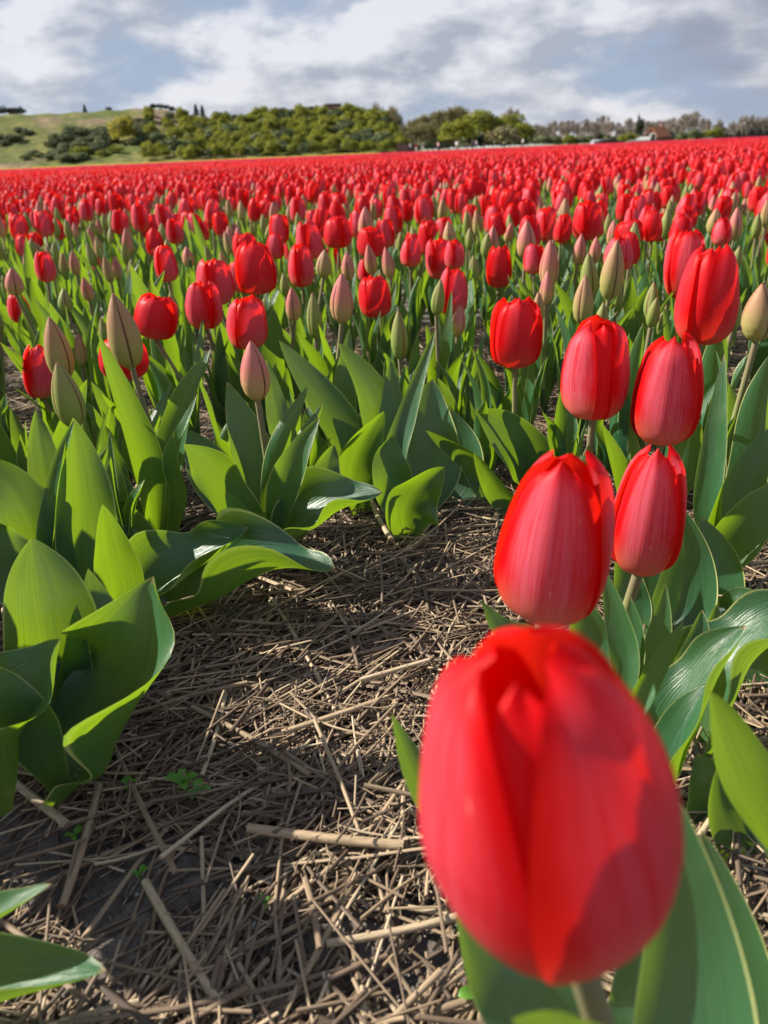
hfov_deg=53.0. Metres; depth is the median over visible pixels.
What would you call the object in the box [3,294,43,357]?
tulip
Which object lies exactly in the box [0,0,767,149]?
sky
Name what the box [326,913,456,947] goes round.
straw stalk
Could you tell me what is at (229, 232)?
tulip
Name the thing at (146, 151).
shrub
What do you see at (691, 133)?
shrub
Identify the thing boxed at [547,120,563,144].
bare tree
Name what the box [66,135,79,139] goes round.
shrub
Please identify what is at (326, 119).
shrub
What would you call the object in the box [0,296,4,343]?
tulip
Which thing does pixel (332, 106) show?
brick hut
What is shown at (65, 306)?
tulip
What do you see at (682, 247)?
tulip
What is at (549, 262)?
tulip
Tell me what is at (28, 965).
tulip plant
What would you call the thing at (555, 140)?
shrub
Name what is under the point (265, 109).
shrub
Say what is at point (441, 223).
tulip
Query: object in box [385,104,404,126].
bare tree
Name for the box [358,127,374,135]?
shrub
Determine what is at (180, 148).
shrub
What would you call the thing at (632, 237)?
tulip
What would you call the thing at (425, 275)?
tulip
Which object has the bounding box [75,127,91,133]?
shrub
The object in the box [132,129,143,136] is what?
shrub
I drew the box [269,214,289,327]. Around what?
tulip
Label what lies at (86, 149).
shrub
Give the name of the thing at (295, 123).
shrub
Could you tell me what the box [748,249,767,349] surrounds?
tulip
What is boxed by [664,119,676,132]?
bare tree
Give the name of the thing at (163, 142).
shrub
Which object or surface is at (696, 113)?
bare tree
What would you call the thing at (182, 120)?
shrub
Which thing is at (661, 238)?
tulip
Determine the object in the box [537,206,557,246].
tulip
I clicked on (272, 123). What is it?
shrub
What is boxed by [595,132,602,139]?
shrub
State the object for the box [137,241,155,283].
tulip
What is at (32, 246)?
tulip
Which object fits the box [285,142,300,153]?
shrub
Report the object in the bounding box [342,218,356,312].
tulip
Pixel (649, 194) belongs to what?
tulip
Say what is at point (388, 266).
tulip
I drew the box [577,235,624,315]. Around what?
tulip
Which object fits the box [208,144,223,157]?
shrub
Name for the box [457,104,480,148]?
bare tree
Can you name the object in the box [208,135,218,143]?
shrub
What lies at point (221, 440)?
tulip plant
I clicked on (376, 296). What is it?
tulip
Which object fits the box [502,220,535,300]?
tulip
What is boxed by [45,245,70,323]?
tulip
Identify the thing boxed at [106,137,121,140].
shrub
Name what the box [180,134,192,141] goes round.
shrub
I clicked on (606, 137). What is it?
shrub
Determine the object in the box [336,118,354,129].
shrub
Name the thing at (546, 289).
tulip
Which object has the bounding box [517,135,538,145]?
shrub
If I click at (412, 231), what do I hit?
tulip
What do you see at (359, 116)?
shrub
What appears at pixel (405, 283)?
tulip
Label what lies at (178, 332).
tulip
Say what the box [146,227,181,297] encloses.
tulip
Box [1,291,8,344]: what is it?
tulip
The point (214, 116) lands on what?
shrub
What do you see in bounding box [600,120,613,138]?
bare tree
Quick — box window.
[650,133,655,139]
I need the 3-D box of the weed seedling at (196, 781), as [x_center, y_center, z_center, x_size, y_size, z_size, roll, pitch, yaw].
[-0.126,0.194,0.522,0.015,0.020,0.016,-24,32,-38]
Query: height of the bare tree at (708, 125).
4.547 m
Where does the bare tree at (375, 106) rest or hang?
on the ground
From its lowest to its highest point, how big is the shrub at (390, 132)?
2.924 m
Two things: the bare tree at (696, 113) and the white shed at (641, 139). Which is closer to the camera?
the white shed at (641, 139)
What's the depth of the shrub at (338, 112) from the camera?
186.82 m
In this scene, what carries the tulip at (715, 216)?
on the ground
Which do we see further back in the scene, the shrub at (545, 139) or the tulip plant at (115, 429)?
the shrub at (545, 139)
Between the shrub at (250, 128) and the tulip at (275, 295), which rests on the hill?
the shrub at (250, 128)
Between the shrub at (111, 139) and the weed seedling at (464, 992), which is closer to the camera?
the weed seedling at (464, 992)
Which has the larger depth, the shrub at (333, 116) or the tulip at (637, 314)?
the shrub at (333, 116)
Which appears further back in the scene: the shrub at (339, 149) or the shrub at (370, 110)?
the shrub at (370, 110)
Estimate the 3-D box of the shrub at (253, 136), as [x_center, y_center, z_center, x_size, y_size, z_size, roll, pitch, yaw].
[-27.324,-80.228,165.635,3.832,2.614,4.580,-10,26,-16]
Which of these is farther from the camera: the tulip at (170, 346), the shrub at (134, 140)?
the shrub at (134, 140)
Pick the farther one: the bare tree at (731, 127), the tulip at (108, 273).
the bare tree at (731, 127)
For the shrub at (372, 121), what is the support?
on the hill
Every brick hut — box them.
[323,103,341,109]
[394,143,408,151]
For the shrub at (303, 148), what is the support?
on the hill
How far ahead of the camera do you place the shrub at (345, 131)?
167.85 m
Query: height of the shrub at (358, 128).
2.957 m
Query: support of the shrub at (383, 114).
on the hill
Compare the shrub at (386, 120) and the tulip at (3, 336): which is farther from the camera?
the shrub at (386, 120)
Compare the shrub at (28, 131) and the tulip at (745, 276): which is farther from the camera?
the shrub at (28, 131)
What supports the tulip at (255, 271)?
on the ground
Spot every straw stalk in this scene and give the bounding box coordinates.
[15,780,71,828]
[57,783,102,908]
[141,878,227,1014]
[190,705,312,777]
[246,823,403,849]
[281,695,389,734]
[281,873,357,1012]
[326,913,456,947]
[359,658,430,681]
[370,501,394,542]
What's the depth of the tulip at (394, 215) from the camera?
2.14 m
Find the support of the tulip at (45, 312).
on the ground
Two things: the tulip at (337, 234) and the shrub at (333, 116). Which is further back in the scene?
the shrub at (333, 116)
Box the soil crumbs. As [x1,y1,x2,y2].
[0,478,765,1017]
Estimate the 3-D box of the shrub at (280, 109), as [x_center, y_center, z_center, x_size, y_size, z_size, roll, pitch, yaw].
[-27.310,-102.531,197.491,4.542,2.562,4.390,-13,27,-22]
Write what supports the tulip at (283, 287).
on the ground
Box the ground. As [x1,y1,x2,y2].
[0,139,767,1023]
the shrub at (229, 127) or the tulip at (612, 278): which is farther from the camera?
the shrub at (229, 127)
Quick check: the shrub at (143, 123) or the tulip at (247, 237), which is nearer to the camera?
the tulip at (247, 237)
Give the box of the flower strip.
[0,152,379,168]
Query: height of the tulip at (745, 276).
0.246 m
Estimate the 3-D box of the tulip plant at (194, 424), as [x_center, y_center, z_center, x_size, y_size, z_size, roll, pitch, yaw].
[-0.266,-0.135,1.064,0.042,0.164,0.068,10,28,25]
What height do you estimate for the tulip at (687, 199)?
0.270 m
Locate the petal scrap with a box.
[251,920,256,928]
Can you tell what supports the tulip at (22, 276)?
on the ground
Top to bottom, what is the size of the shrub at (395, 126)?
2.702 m
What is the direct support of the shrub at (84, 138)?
on the hill
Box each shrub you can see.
[0,140,11,144]
[2,133,21,139]
[13,126,26,131]
[19,154,31,158]
[22,130,34,133]
[24,149,39,154]
[34,152,44,156]
[41,153,55,158]
[42,140,59,145]
[47,133,58,139]
[47,147,68,153]
[52,153,72,160]
[56,144,73,150]
[57,133,72,139]
[60,130,70,134]
[62,126,78,131]
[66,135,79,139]
[69,146,81,151]
[70,140,82,145]
[70,152,91,159]
[73,146,95,152]
[74,140,91,146]
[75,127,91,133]
[80,135,93,141]
[85,133,101,139]
[87,142,98,146]
[88,145,105,152]
[93,134,108,140]
[94,139,110,145]
[95,127,107,131]
[95,150,110,155]
[98,144,107,148]
[105,113,137,138]
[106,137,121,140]
[106,145,125,151]
[128,138,142,143]
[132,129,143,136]
[137,142,161,157]
[139,121,148,126]
[140,118,154,121]
[140,135,156,141]
[142,105,154,113]
[142,121,159,133]
[143,110,154,119]
[148,130,164,141]
[154,142,167,150]
[155,140,166,144]
[156,146,170,155]
[161,119,174,128]
[163,112,176,118]
[166,127,184,139]
[166,136,186,150]
[174,106,189,119]
[175,145,189,156]
[176,116,192,127]
[178,140,195,147]
[180,121,197,133]
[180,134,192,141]
[181,143,202,157]
[188,135,207,149]
[190,114,199,120]
[192,116,207,127]
[193,127,206,135]
[193,133,207,141]
[202,130,213,139]
[203,148,214,156]
[204,141,217,148]
[206,118,216,125]
[207,125,223,134]
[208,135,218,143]
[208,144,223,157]
[210,111,224,121]
[212,129,227,140]
[215,133,236,144]
[216,117,229,126]
[216,142,232,156]
[219,123,234,132]
[221,113,234,122]
[223,129,236,135]
[227,139,238,147]
[230,131,246,142]
[230,143,246,155]
[234,114,247,124]
[238,120,249,126]
[238,137,253,147]
[239,123,247,130]
[243,123,260,134]
[245,144,260,156]
[246,113,257,123]
[248,107,261,117]
[249,133,260,141]
[254,121,262,127]
[254,135,269,142]
[254,139,268,151]
[255,112,263,119]
[257,127,269,135]
[259,105,268,111]
[262,116,279,129]
[263,108,278,117]
[263,114,278,126]
[263,139,281,153]
[272,125,292,139]
[273,140,287,153]
[274,107,283,112]
[275,111,284,117]
[275,134,290,144]
[276,118,289,129]
[285,109,295,117]
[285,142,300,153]
[286,119,299,128]
[290,138,298,145]
[291,125,308,137]
[292,103,303,112]
[292,111,304,118]
[293,133,304,142]
[296,106,308,117]
[296,122,308,130]
[296,143,311,153]
[298,116,307,120]
[299,119,309,128]
[305,106,313,110]
[307,115,317,123]
[307,121,322,132]
[307,131,323,143]
[307,139,322,153]
[308,108,317,116]
[311,125,326,134]
[315,114,332,125]
[316,106,328,116]
[317,141,329,151]
[320,123,332,134]
[320,133,330,143]
[322,135,339,149]
[327,107,342,117]
[330,113,337,119]
[330,126,339,133]
[331,117,344,126]
[332,132,344,142]
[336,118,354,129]
[336,142,346,151]
[338,103,351,114]
[338,127,350,135]
[340,111,354,118]
[340,137,358,151]
[341,115,355,124]
[344,131,362,143]
[348,104,360,114]
[349,123,362,130]
[349,125,363,133]
[351,117,365,127]
[353,113,364,120]
[354,106,366,114]
[357,140,369,151]
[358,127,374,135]
[362,123,375,128]
[363,109,377,116]
[363,111,378,123]
[364,140,377,151]
[365,131,376,138]
[366,118,378,126]
[371,126,381,133]
[372,131,392,142]
[375,120,389,128]
[375,123,386,129]
[376,140,389,150]
[377,110,389,119]
[377,128,393,142]
[378,117,388,124]
[384,137,397,148]
[389,122,399,130]
[389,127,396,134]
[394,131,402,137]
[396,135,410,144]
[408,141,417,149]
[417,139,433,148]
[422,134,443,147]
[457,135,473,146]
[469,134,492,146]
[482,123,520,143]
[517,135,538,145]
[534,134,551,143]
[548,136,562,143]
[561,134,576,143]
[574,136,587,142]
[583,134,597,143]
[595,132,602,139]
[600,134,614,139]
[617,132,638,140]
[674,132,687,138]
[686,128,702,137]
[696,130,712,137]
[706,126,724,136]
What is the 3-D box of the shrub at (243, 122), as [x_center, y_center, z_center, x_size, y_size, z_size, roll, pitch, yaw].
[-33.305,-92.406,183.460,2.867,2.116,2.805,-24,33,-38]
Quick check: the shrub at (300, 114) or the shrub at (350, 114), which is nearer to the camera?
the shrub at (350, 114)
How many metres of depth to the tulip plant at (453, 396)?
0.99 m
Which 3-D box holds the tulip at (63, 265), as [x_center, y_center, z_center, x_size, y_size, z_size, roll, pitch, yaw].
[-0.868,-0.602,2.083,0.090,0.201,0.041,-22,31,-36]
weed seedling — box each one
[64,824,82,848]
[120,775,136,798]
[131,864,147,887]
[165,768,197,789]
[186,778,210,798]
[257,893,270,914]
[458,985,472,998]
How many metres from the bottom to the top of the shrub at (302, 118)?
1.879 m
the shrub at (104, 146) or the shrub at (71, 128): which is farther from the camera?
the shrub at (71, 128)
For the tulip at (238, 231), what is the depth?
2.14 m
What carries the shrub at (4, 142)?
on the hill
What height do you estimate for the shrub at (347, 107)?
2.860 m
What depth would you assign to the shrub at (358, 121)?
178.23 m
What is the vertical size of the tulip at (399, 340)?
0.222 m
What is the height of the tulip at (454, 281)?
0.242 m
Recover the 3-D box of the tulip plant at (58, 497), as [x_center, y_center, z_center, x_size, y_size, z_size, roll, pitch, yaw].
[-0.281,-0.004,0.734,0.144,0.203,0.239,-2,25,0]
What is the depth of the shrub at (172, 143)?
156.78 m
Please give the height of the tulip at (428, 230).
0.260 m
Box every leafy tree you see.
[434,118,476,148]
[462,109,506,147]
[496,113,525,146]
[508,122,537,146]
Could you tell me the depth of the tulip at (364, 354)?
1.34 m
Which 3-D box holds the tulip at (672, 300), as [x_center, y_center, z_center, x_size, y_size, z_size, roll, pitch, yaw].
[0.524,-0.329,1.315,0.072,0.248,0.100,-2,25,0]
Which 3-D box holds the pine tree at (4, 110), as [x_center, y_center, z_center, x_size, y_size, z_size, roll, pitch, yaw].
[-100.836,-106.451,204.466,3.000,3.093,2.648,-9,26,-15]
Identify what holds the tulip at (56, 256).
on the ground
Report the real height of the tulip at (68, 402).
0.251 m
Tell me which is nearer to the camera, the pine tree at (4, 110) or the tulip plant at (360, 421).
the tulip plant at (360, 421)
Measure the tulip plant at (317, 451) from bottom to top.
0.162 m
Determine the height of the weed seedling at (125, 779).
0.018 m
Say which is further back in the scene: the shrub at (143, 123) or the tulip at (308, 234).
the shrub at (143, 123)
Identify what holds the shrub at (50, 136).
on the hill
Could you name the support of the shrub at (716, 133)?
on the ground
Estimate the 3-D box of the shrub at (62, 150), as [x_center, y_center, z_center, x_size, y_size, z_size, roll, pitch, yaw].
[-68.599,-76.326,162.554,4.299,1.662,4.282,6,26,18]
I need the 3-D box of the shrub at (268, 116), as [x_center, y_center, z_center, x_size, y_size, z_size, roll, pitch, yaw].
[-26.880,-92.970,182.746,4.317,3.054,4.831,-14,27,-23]
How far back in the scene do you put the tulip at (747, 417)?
0.76 m
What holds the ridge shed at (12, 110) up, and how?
on the hill
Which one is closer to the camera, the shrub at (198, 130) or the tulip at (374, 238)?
the tulip at (374, 238)
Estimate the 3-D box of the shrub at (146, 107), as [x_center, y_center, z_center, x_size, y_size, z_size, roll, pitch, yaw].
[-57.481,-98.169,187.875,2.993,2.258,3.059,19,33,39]
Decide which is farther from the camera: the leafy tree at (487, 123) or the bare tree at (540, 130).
the bare tree at (540, 130)
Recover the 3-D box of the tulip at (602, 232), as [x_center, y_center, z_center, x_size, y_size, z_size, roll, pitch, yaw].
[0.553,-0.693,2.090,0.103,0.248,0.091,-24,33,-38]
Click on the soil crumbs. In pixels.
(128, 896)
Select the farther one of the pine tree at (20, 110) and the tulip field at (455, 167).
the pine tree at (20, 110)
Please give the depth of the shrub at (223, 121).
181.94 m
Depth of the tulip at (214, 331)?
1.56 m
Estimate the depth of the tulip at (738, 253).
1.45 m
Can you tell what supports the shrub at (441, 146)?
on the hill
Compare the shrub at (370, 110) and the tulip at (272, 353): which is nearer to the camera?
the tulip at (272, 353)
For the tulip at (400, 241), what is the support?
on the ground
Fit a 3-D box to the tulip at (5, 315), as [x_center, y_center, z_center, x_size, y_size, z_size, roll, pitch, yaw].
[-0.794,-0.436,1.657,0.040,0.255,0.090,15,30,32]
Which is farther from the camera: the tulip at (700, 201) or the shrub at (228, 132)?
the shrub at (228, 132)
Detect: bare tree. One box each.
[372,103,384,110]
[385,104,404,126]
[399,118,421,141]
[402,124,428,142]
[412,122,440,150]
[416,112,432,150]
[423,107,448,150]
[429,119,455,149]
[438,107,461,149]
[446,104,465,149]
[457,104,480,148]
[503,107,519,146]
[533,123,544,145]
[544,121,557,144]
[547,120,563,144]
[551,124,570,144]
[561,119,571,144]
[569,118,581,143]
[579,119,591,136]
[583,118,597,143]
[589,122,601,139]
[596,114,610,131]
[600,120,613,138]
[605,121,621,138]
[614,127,625,136]
[623,118,633,127]
[625,126,634,132]
[643,120,653,134]
[655,118,670,127]
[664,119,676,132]
[670,117,685,134]
[675,111,699,138]
[681,110,706,138]
[697,118,707,138]
[704,118,711,138]
[711,119,723,137]
[725,121,735,136]
[731,121,738,135]
[735,115,751,136]
[743,115,754,136]
[750,117,762,136]
[759,117,767,132]
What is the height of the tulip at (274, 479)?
0.248 m
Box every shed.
[7,107,18,113]
[161,104,169,109]
[592,139,624,143]
[628,136,650,141]
[669,132,674,139]
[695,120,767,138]
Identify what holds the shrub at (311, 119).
on the hill
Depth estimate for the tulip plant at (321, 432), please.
1.05 m
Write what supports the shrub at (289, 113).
on the hill
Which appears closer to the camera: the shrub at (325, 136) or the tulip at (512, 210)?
the tulip at (512, 210)
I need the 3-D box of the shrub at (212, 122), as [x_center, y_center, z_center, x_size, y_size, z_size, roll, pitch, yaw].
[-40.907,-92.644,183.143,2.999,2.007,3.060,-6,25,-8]
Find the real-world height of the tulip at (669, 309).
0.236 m
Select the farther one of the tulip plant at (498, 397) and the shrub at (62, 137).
the shrub at (62, 137)
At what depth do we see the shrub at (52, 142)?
169.83 m
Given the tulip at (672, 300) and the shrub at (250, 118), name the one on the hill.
the shrub at (250, 118)
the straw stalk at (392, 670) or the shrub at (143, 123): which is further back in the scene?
the shrub at (143, 123)
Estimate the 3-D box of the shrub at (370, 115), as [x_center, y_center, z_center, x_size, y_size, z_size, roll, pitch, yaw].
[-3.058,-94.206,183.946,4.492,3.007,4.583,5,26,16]
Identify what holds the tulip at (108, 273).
on the ground
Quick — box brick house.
[643,123,671,140]
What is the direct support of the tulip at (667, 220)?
on the ground
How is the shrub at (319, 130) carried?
on the hill
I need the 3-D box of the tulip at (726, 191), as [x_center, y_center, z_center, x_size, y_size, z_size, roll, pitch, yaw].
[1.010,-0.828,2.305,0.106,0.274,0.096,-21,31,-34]
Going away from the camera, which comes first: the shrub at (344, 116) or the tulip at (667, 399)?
the tulip at (667, 399)
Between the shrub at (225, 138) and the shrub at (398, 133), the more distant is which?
the shrub at (398, 133)
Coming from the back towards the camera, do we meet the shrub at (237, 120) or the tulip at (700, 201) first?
the shrub at (237, 120)
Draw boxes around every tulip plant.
[0,380,143,604]
[0,394,10,440]
[0,409,27,472]
[0,538,174,816]
[0,883,105,1001]
[86,382,132,480]
[123,508,334,625]
[166,353,210,433]
[199,381,233,460]
[274,364,300,403]
[279,329,384,515]
[288,384,330,466]
[318,423,326,441]
[359,413,362,427]
[372,329,483,540]
[376,344,420,382]
[436,346,477,424]
[459,352,501,470]
[472,349,520,411]
[542,409,586,457]
[595,420,610,472]
[631,587,767,779]
[686,690,767,879]
[693,353,767,566]
[716,352,728,391]
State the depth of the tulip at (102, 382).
1.23 m
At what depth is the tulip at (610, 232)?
1.82 m
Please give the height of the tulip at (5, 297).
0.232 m
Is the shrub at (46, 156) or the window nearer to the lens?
the shrub at (46, 156)
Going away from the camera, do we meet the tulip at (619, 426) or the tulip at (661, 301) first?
the tulip at (619, 426)
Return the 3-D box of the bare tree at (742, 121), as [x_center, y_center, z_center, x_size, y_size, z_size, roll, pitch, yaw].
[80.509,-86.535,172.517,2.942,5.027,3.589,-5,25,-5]
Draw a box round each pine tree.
[0,105,9,114]
[15,106,26,113]
[193,104,199,115]
[200,105,205,116]
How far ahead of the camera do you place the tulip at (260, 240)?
2.11 m
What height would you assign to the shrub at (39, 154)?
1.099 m
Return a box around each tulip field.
[0,139,767,177]
[0,144,767,210]
[0,155,767,303]
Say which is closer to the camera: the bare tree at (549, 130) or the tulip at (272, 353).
the tulip at (272, 353)
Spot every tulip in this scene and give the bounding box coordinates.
[0,244,9,273]
[0,249,21,356]
[0,271,6,306]
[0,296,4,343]
[0,314,5,400]
[0,342,59,432]
[1,275,6,329]
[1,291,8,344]
[2,237,48,308]
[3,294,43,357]
[5,268,52,347]
[8,250,60,331]
[15,233,43,255]
[15,250,53,303]
[17,297,65,350]
[28,231,46,248]
[28,238,45,286]
[33,234,63,263]
[43,317,111,450]
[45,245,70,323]
[49,301,100,448]
[51,242,82,282]
[51,363,143,539]
[56,252,74,324]
[58,288,106,388]
[69,251,92,327]
[69,262,85,300]
[70,277,100,337]
[73,229,104,315]
[80,236,113,308]
[85,318,135,402]
[86,241,128,304]
[92,255,105,314]
[93,234,132,316]
[96,242,140,309]
[97,293,210,531]
[98,339,171,483]
[102,257,139,313]
[106,240,135,276]
[114,227,149,288]
[124,259,152,317]
[130,264,180,420]
[131,269,183,355]
[133,292,203,455]
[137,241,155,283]
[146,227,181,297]
[152,239,182,325]
[154,244,193,367]
[158,223,167,290]
[166,216,195,281]
[169,220,193,263]
[169,291,184,356]
[177,247,204,338]
[183,341,382,540]
[184,270,228,343]
[185,280,230,428]
[188,235,241,310]
[190,213,217,277]
[196,258,245,401]
[217,231,236,301]
[220,225,232,263]
[226,294,276,437]
[229,261,270,300]
[230,253,249,296]
[232,232,263,299]
[232,289,278,352]
[235,226,241,235]
[235,241,276,354]
[257,234,284,269]
[258,225,268,244]
[260,287,300,397]
[266,232,287,330]
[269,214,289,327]
[276,273,313,401]
[280,242,320,317]
[284,242,296,287]
[286,232,314,287]
[296,219,326,330]
[297,258,317,293]
[297,273,373,415]
[303,250,331,360]
[305,292,335,408]
[312,205,330,294]
[315,246,336,331]
[323,215,351,327]
[323,248,341,311]
[325,252,360,350]
[329,201,346,262]
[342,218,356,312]
[349,209,363,290]
[352,271,394,362]
[354,226,388,321]
[355,244,376,353]
[356,206,383,289]
[356,259,383,287]
[358,275,396,377]
[372,247,410,369]
[373,224,385,278]
[376,217,400,306]
[381,310,433,398]
[382,205,403,279]
[391,625,767,1023]
[394,231,407,308]
[398,232,425,318]
[398,236,423,361]
[399,229,439,332]
[404,225,416,279]
[412,220,440,329]
[414,196,432,224]
[415,193,433,233]
[425,238,451,349]
[426,279,469,389]
[426,296,567,516]
[434,221,456,288]
[434,305,473,411]
[436,216,451,238]
[439,239,479,340]
[441,266,480,392]
[452,204,477,253]
[453,255,478,377]
[463,210,478,275]
[463,265,473,354]
[465,228,483,313]
[472,210,482,268]
[477,225,496,310]
[478,225,497,327]
[479,449,709,712]
[480,188,518,245]
[480,244,521,360]
[481,204,505,282]
[488,212,507,299]
[501,202,520,280]
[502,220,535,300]
[503,291,548,424]
[504,222,512,302]
[506,214,518,268]
[512,244,553,291]
[514,243,574,330]
[518,198,536,281]
[518,214,540,297]
[520,240,574,398]
[529,241,557,307]
[534,270,563,413]
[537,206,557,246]
[539,242,558,252]
[547,275,616,438]
[552,211,574,330]
[556,197,572,316]
[556,252,617,337]
[560,233,585,313]
[560,314,629,465]
[566,199,603,295]
[571,215,605,252]
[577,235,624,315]
[585,207,605,257]
[585,301,637,436]
[587,199,607,249]
[587,213,611,295]
[589,236,602,310]
[591,220,616,267]
[600,240,629,338]
[601,290,633,336]
[603,330,703,490]
[605,218,644,248]
[610,298,660,458]
[612,444,744,633]
[614,193,631,221]
[617,231,650,312]
[620,236,647,354]
[624,195,647,280]
[624,206,641,267]
[624,222,639,296]
[632,305,677,339]
[634,209,662,295]
[637,188,655,271]
[638,204,655,275]
[639,240,653,267]
[640,282,672,344]
[642,203,658,260]
[644,251,667,306]
[648,212,668,252]
[649,208,672,292]
[651,269,670,333]
[654,190,661,211]
[663,215,692,298]
[663,228,705,344]
[664,243,739,494]
[667,206,697,242]
[670,297,678,342]
[673,212,688,220]
[675,193,695,214]
[691,190,708,247]
[701,294,745,357]
[702,299,759,438]
[704,195,732,250]
[705,186,738,248]
[706,208,720,249]
[711,216,734,251]
[723,283,767,481]
[724,207,742,249]
[728,207,739,252]
[729,192,737,248]
[731,246,741,348]
[735,213,766,312]
[740,227,767,267]
[746,231,767,262]
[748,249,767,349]
[749,277,767,380]
[752,199,767,293]
[753,259,767,289]
[758,191,767,214]
[765,265,767,283]
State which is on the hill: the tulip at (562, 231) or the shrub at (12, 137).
the shrub at (12, 137)
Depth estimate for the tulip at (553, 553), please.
0.38 m
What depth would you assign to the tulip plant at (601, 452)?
1.00 m
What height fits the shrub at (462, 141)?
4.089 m
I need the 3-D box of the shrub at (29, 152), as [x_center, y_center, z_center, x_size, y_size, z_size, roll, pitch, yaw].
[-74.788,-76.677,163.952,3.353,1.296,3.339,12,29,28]
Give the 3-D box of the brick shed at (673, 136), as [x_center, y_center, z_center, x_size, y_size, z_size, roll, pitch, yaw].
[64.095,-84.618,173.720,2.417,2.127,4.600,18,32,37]
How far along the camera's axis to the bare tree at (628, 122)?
204.55 m
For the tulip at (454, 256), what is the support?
on the ground
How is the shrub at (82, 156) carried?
on the hill
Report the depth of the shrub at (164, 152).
156.10 m
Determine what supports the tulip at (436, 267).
on the ground
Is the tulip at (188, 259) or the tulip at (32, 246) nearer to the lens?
the tulip at (188, 259)
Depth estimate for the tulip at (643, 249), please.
2.17 m
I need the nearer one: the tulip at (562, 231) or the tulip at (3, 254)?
the tulip at (562, 231)
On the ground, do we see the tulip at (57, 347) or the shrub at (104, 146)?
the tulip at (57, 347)
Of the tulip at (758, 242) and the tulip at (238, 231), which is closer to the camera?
the tulip at (758, 242)
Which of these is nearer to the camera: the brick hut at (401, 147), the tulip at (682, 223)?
the tulip at (682, 223)
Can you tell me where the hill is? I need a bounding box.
[0,109,419,167]
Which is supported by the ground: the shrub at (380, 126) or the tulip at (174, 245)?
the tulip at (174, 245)
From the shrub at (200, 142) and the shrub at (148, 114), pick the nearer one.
the shrub at (200, 142)
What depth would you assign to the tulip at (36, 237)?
2.58 m
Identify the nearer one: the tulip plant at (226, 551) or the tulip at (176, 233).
the tulip plant at (226, 551)
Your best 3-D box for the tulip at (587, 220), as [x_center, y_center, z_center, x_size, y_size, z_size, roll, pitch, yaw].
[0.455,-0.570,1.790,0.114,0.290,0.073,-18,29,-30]
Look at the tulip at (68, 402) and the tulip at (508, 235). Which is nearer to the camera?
the tulip at (68, 402)
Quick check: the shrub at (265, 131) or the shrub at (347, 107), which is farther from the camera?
the shrub at (347, 107)
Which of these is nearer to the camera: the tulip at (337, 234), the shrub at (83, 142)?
the tulip at (337, 234)
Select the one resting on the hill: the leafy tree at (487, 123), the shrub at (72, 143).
the shrub at (72, 143)
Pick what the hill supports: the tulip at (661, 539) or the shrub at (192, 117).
the shrub at (192, 117)
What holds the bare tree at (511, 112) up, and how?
on the ground
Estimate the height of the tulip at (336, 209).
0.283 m
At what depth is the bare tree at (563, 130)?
187.81 m
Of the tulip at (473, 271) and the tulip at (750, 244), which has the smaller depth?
the tulip at (473, 271)
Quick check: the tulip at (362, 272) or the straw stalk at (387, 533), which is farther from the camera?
the tulip at (362, 272)
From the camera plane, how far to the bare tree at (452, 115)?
180.84 m
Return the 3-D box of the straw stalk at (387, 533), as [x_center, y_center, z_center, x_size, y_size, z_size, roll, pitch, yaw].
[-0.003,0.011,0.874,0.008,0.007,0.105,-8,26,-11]
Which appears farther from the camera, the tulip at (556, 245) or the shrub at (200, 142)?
the shrub at (200, 142)
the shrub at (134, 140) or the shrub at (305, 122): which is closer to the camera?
the shrub at (134, 140)
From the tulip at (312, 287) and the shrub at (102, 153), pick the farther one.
the shrub at (102, 153)
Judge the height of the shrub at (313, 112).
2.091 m
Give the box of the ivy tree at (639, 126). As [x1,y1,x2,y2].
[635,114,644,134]
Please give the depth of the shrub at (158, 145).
159.35 m
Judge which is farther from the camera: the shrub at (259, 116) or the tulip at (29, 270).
the shrub at (259, 116)
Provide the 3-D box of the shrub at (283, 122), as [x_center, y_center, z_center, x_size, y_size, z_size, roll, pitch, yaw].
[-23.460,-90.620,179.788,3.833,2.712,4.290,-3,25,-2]
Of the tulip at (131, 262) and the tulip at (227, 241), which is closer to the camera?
the tulip at (131, 262)
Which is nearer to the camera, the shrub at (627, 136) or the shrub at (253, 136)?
the shrub at (627, 136)
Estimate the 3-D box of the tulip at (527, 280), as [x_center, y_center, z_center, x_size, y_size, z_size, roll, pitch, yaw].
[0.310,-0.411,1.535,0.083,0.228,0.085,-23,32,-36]
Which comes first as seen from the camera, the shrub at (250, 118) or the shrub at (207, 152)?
the shrub at (207, 152)
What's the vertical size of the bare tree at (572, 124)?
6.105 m
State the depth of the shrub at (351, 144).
153.57 m
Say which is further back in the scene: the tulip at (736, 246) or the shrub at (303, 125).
the shrub at (303, 125)
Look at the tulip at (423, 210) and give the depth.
2.29 m
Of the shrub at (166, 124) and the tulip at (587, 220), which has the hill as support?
the shrub at (166, 124)
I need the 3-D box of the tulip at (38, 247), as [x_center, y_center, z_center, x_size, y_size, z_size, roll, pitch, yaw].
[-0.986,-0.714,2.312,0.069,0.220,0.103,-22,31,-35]
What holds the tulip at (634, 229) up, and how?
on the ground
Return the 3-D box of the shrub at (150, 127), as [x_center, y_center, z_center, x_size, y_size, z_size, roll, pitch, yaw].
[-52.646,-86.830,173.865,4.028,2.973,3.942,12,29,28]
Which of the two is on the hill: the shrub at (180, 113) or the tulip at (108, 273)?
the shrub at (180, 113)

